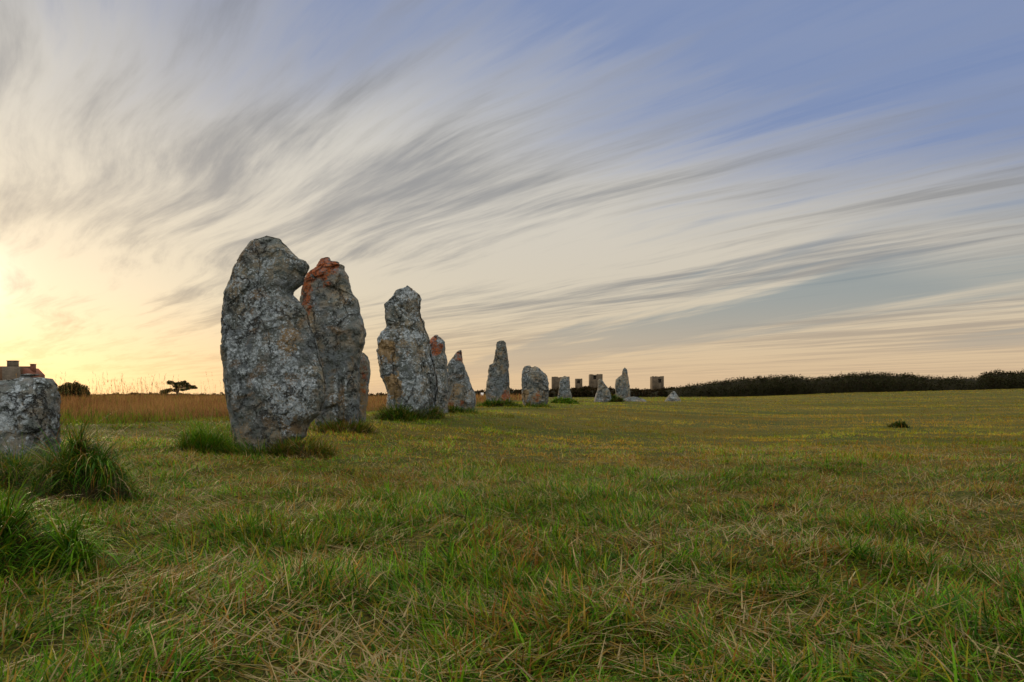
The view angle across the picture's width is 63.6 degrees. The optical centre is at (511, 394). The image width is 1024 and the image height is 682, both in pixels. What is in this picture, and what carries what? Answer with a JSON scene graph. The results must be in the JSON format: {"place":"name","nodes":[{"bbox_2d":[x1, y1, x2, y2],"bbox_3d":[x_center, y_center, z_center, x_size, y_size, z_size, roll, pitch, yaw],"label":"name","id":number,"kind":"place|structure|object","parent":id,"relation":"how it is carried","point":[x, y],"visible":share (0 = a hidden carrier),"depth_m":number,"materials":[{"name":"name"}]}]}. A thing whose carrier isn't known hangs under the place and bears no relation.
{"place":"outdoors","nodes":[
{"label":"outdoors","id":0,"kind":"place"},
{"bbox_2d":[0,388,1023,681],"bbox_3d":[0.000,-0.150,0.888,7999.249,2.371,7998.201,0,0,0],"label":"ground","id":1,"kind":"structure","parent":0,"point":[702,426],"depth_m":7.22,"materials":[{"name":"green plant"}]},
{"bbox_2d":[0,360,44,379],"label":"stone house","id":2,"kind":"structure","parent":1,"relation":"on","point":[11,369],"depth_m":139.70,"materials":[{"name":"stone"}]},
{"bbox_2d":[0,374,61,460],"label":"standing stone","id":3,"kind":"object","parent":1,"relation":"on","point":[28,402],"visible":0.69,"depth_m":9.27,"materials":[{"name":"grey stone"}]},
{"bbox_2d":[0,432,67,492],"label":"grass tussock","id":4,"kind":"object","parent":1,"relation":"on","point":[7,470],"depth_m":7.41,"materials":[{"name":"green plant"}]},
{"bbox_2d":[0,459,140,586],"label":"grass tussock","id":5,"kind":"object","parent":1,"relation":"on","point":[19,538],"depth_m":4.01,"materials":[{"name":"green plant"}]},
{"bbox_2d":[57,381,90,397],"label":"round bush","id":6,"kind":"object","parent":1,"relation":"on","point":[79,390],"visible":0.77,"depth_m":61.69,"materials":[{"name":"green plant"}]},
{"bbox_2d":[10,406,164,505],"bbox_3d":[-3.566,0.575,6.928,1.286,1.114,1.600,0,0,-33],"label":"grass tussock","id":7,"kind":"object","parent":1,"relation":"on","point":[81,468],"depth_m":6.69,"materials":[{"name":"green plant"}]},
{"bbox_2d":[160,380,197,393],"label":"pine tree","id":8,"kind":"object","parent":1,"relation":"on","point":[182,384],"visible":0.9,"depth_m":83.91,"materials":[{"name":"green plant"}]},
{"bbox_2d":[163,408,243,455],"bbox_3d":[-4.268,0.575,11.639,1.398,0.855,1.744,0,0,-9],"label":"grass tussock","id":9,"kind":"object","parent":1,"relation":"on","point":[197,439],"depth_m":11.43,"materials":[{"name":"green plant"}]},
{"bbox_2d":[204,436,308,459],"bbox_3d":[-3.542,0.733,11.354,1.771,0.465,0.948,0,0,0],"label":"grass tussock","id":10,"kind":"object","parent":1,"relation":"on","point":[242,451],"depth_m":11.27,"materials":[{"name":"green plant"}]},
{"bbox_2d":[16,370,521,424],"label":"dry grass","id":11,"kind":"structure","parent":1,"relation":"on","point":[146,407],"depth_m":22.63,"materials":[{"name":"brown plant"}]},
{"bbox_2d":[220,236,327,452],"bbox_3d":[-3.473,-0.558,11.996,1.586,3.514,0.697,0,0,7],"label":"standing stone","id":12,"kind":"object","parent":1,"relation":"on","point":[274,382],"visible":0.87,"depth_m":11.77,"materials":[{"name":"grey stone"}]},
{"bbox_2d":[250,431,346,458],"bbox_3d":[-2.944,0.747,11.563,1.412,0.599,1.124,0,0,0],"label":"grass tussock","id":13,"kind":"object","parent":1,"relation":"on","point":[313,449],"depth_m":11.40,"materials":[{"name":"green plant"}]},
{"bbox_2d":[300,257,366,427],"bbox_3d":[-3.464,-0.825,16.000,1.254,3.690,0.923,0,0,0],"label":"standing stone","id":14,"kind":"object","parent":1,"relation":"on","point":[329,301],"visible":0.75,"depth_m":15.68,"materials":[{"name":"grey stone"}]},
{"bbox_2d":[308,414,380,433],"bbox_3d":[-3.198,0.521,15.658,1.632,0.564,1.431,0,0,-22],"label":"grass tussock","id":15,"kind":"object","parent":1,"relation":"on","point":[342,426],"depth_m":15.43,"materials":[{"name":"green plant"}]},
{"bbox_2d":[359,352,370,422],"bbox_3d":[-3.119,0.062,17.200,0.328,1.900,0.449,0,0,0],"label":"standing stone","id":16,"kind":"object","parent":1,"relation":"on","point":[365,373],"visible":0.45,"depth_m":17.03,"materials":[{"name":"grey stone"}]},
{"bbox_2d":[93,386,674,396],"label":"heath hedge","id":17,"kind":"object","parent":1,"relation":"on","point":[587,391],"visible":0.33,"depth_m":128.37,"materials":[{"name":"brown plant"}]},
{"bbox_2d":[367,398,429,421],"bbox_3d":[-2.578,0.367,18.799,1.537,0.659,1.518,0,0,27],"label":"grass tussock","id":18,"kind":"object","parent":1,"relation":"on","point":[397,413],"depth_m":18.55,"materials":[{"name":"green plant"}]},
{"bbox_2d":[376,285,437,417],"bbox_3d":[-2.433,-0.819,19.495,1.558,3.526,1.050,0,0,-26],"label":"standing stone","id":19,"kind":"object","parent":1,"relation":"on","point":[408,371],"visible":0.8,"depth_m":19.14,"materials":[{"name":"grey stone"}]},
{"bbox_2d":[419,403,445,418],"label":"grass tussock","id":20,"kind":"object","parent":1,"relation":"on","point":[434,413],"depth_m":19.41,"materials":[{"name":"green plant"}]},
{"bbox_2d":[430,335,448,412],"bbox_3d":[-2.024,-0.383,22.491,0.591,2.506,0.784,0,0,0],"label":"standing stone","id":21,"kind":"object","parent":1,"relation":"on","point":[437,345],"visible":0.51,"depth_m":22.21,"materials":[{"name":"grey stone"}]},
{"bbox_2d":[447,350,475,410],"bbox_3d":[-1.483,-0.235,24.007,0.864,2.135,0.928,0,0,0],"label":"standing stone","id":22,"kind":"object","parent":1,"relation":"on","point":[461,392],"visible":0.75,"depth_m":23.73,"materials":[{"name":"grey stone"}]},
{"bbox_2d":[448,402,482,413],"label":"grass tussock","id":23,"kind":"object","parent":1,"relation":"on","point":[455,409],"depth_m":23.20,"materials":[{"name":"green plant"}]},
{"bbox_2d":[486,340,509,401],"bbox_3d":[-0.534,-0.607,32.016,1.005,2.998,0.874,0,0,0],"label":"standing stone","id":24,"kind":"object","parent":1,"relation":"on","point":[497,384],"visible":0.85,"depth_m":31.73,"materials":[{"name":"grey stone"}]},
{"bbox_2d":[475,396,523,406],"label":"grass tussock","id":25,"kind":"object","parent":1,"relation":"on","point":[494,403],"depth_m":30.96,"materials":[{"name":"green plant"}]},
{"bbox_2d":[521,366,548,404],"bbox_3d":[1.040,-0.186,37.020,1.247,2.248,1.051,0,0,0],"label":"standing stone","id":26,"kind":"object","parent":1,"relation":"on","point":[535,384],"visible":0.78,"depth_m":36.60,"materials":[{"name":"grey stone"}]},
{"bbox_2d":[521,400,554,407],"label":"grass tussock","id":27,"kind":"object","parent":1,"relation":"on","point":[541,405],"depth_m":36.05,"materials":[{"name":"green plant"}]},
{"bbox_2d":[551,377,569,388],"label":"ruined tower","id":28,"kind":"structure","parent":1,"relation":"on","point":[555,382],"depth_m":174.99,"materials":[{"name":"stone"}]},
{"bbox_2d":[557,376,571,398],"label":"standing stone","id":29,"kind":"object","parent":1,"relation":"on","point":[564,390],"visible":0.69,"depth_m":44.80,"materials":[{"name":"grey stone"}]},
{"bbox_2d":[549,396,579,403],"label":"grass tussock","id":30,"kind":"object","parent":1,"relation":"on","point":[564,400],"depth_m":43.92,"materials":[{"name":"green plant"}]},
{"bbox_2d":[575,379,581,388],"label":"ruined tower","id":31,"kind":"structure","parent":1,"relation":"on","point":[578,383],"depth_m":229.99,"materials":[{"name":"stone"}]},
{"bbox_2d":[589,374,602,387],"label":"ruined tower","id":32,"kind":"structure","parent":1,"relation":"on","point":[593,381],"depth_m":169.99,"materials":[{"name":"stone"}]},
{"bbox_2d":[594,378,611,401],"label":"standing stone","id":33,"kind":"object","parent":1,"relation":"on","point":[602,392],"visible":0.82,"depth_m":51.70,"materials":[{"name":"grey stone"}]},
{"bbox_2d":[604,394,623,401],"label":"grass tussock","id":34,"kind":"object","parent":1,"relation":"on","point":[614,398],"depth_m":51.82,"materials":[{"name":"green plant"}]},
{"bbox_2d":[615,368,629,398],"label":"standing stone","id":35,"kind":"object","parent":1,"relation":"on","point":[622,387],"visible":0.77,"depth_m":54.69,"materials":[{"name":"grey stone"}]},
{"bbox_2d":[623,396,646,401],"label":"fallen stone","id":36,"kind":"object","parent":1,"relation":"on","point":[632,398],"visible":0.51,"depth_m":53.79,"materials":[{"name":"grey stone"}]},
{"bbox_2d":[650,376,663,389],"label":"ruined tower","id":37,"kind":"structure","parent":1,"relation":"on","point":[656,382],"depth_m":164.99,"materials":[{"name":"stone"}]},
{"bbox_2d":[665,391,680,401],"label":"fallen stone","id":38,"kind":"object","parent":1,"relation":"on","point":[673,396],"visible":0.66,"depth_m":55.75,"materials":[{"name":"grey stone"}]},
{"bbox_2d":[663,368,1023,396],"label":"windswept scrub","id":39,"kind":"object","parent":1,"relation":"on","point":[769,385],"visible":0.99,"depth_m":117.20,"materials":[{"name":"green plant"}]},
{"bbox_2d":[884,418,909,427],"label":"grass tussock","id":40,"kind":"object","parent":1,"relation":"on","point":[899,424],"depth_m":22.10,"materials":[{"name":"green plant"}]},
{"bbox_2d":[892,577,911,650],"bbox_3d":[1.303,0.773,2.774,0.123,0.323,0.009,0,0,-26],"label":"grass stalk","id":41,"kind":"object","parent":1,"relation":"on","point":[902,612],"depth_m":2.78,"materials":[{"name":"plant"}]},
{"bbox_2d":[924,631,947,654],"bbox_3d":[1.414,0.847,2.717,0.148,0.146,0.010,0,0,-15],"label":"grass stalk","id":42,"kind":"object","parent":1,"relation":"on","point":[929,637],"depth_m":2.70,"materials":[{"name":"brown plant"}]},
{"bbox_2d":[996,579,1003,608],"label":"grass stalk","id":43,"kind":"object","parent":1,"relation":"on","point":[1001,585],"depth_m":3.02,"materials":[{"name":"green plant"}]},
{"bbox_2d":[0,0,1023,394],"label":"sky","id":44,"kind":"structure","parent":0,"point":[684,192],"materials":[{"name":"blue"}]}
]}

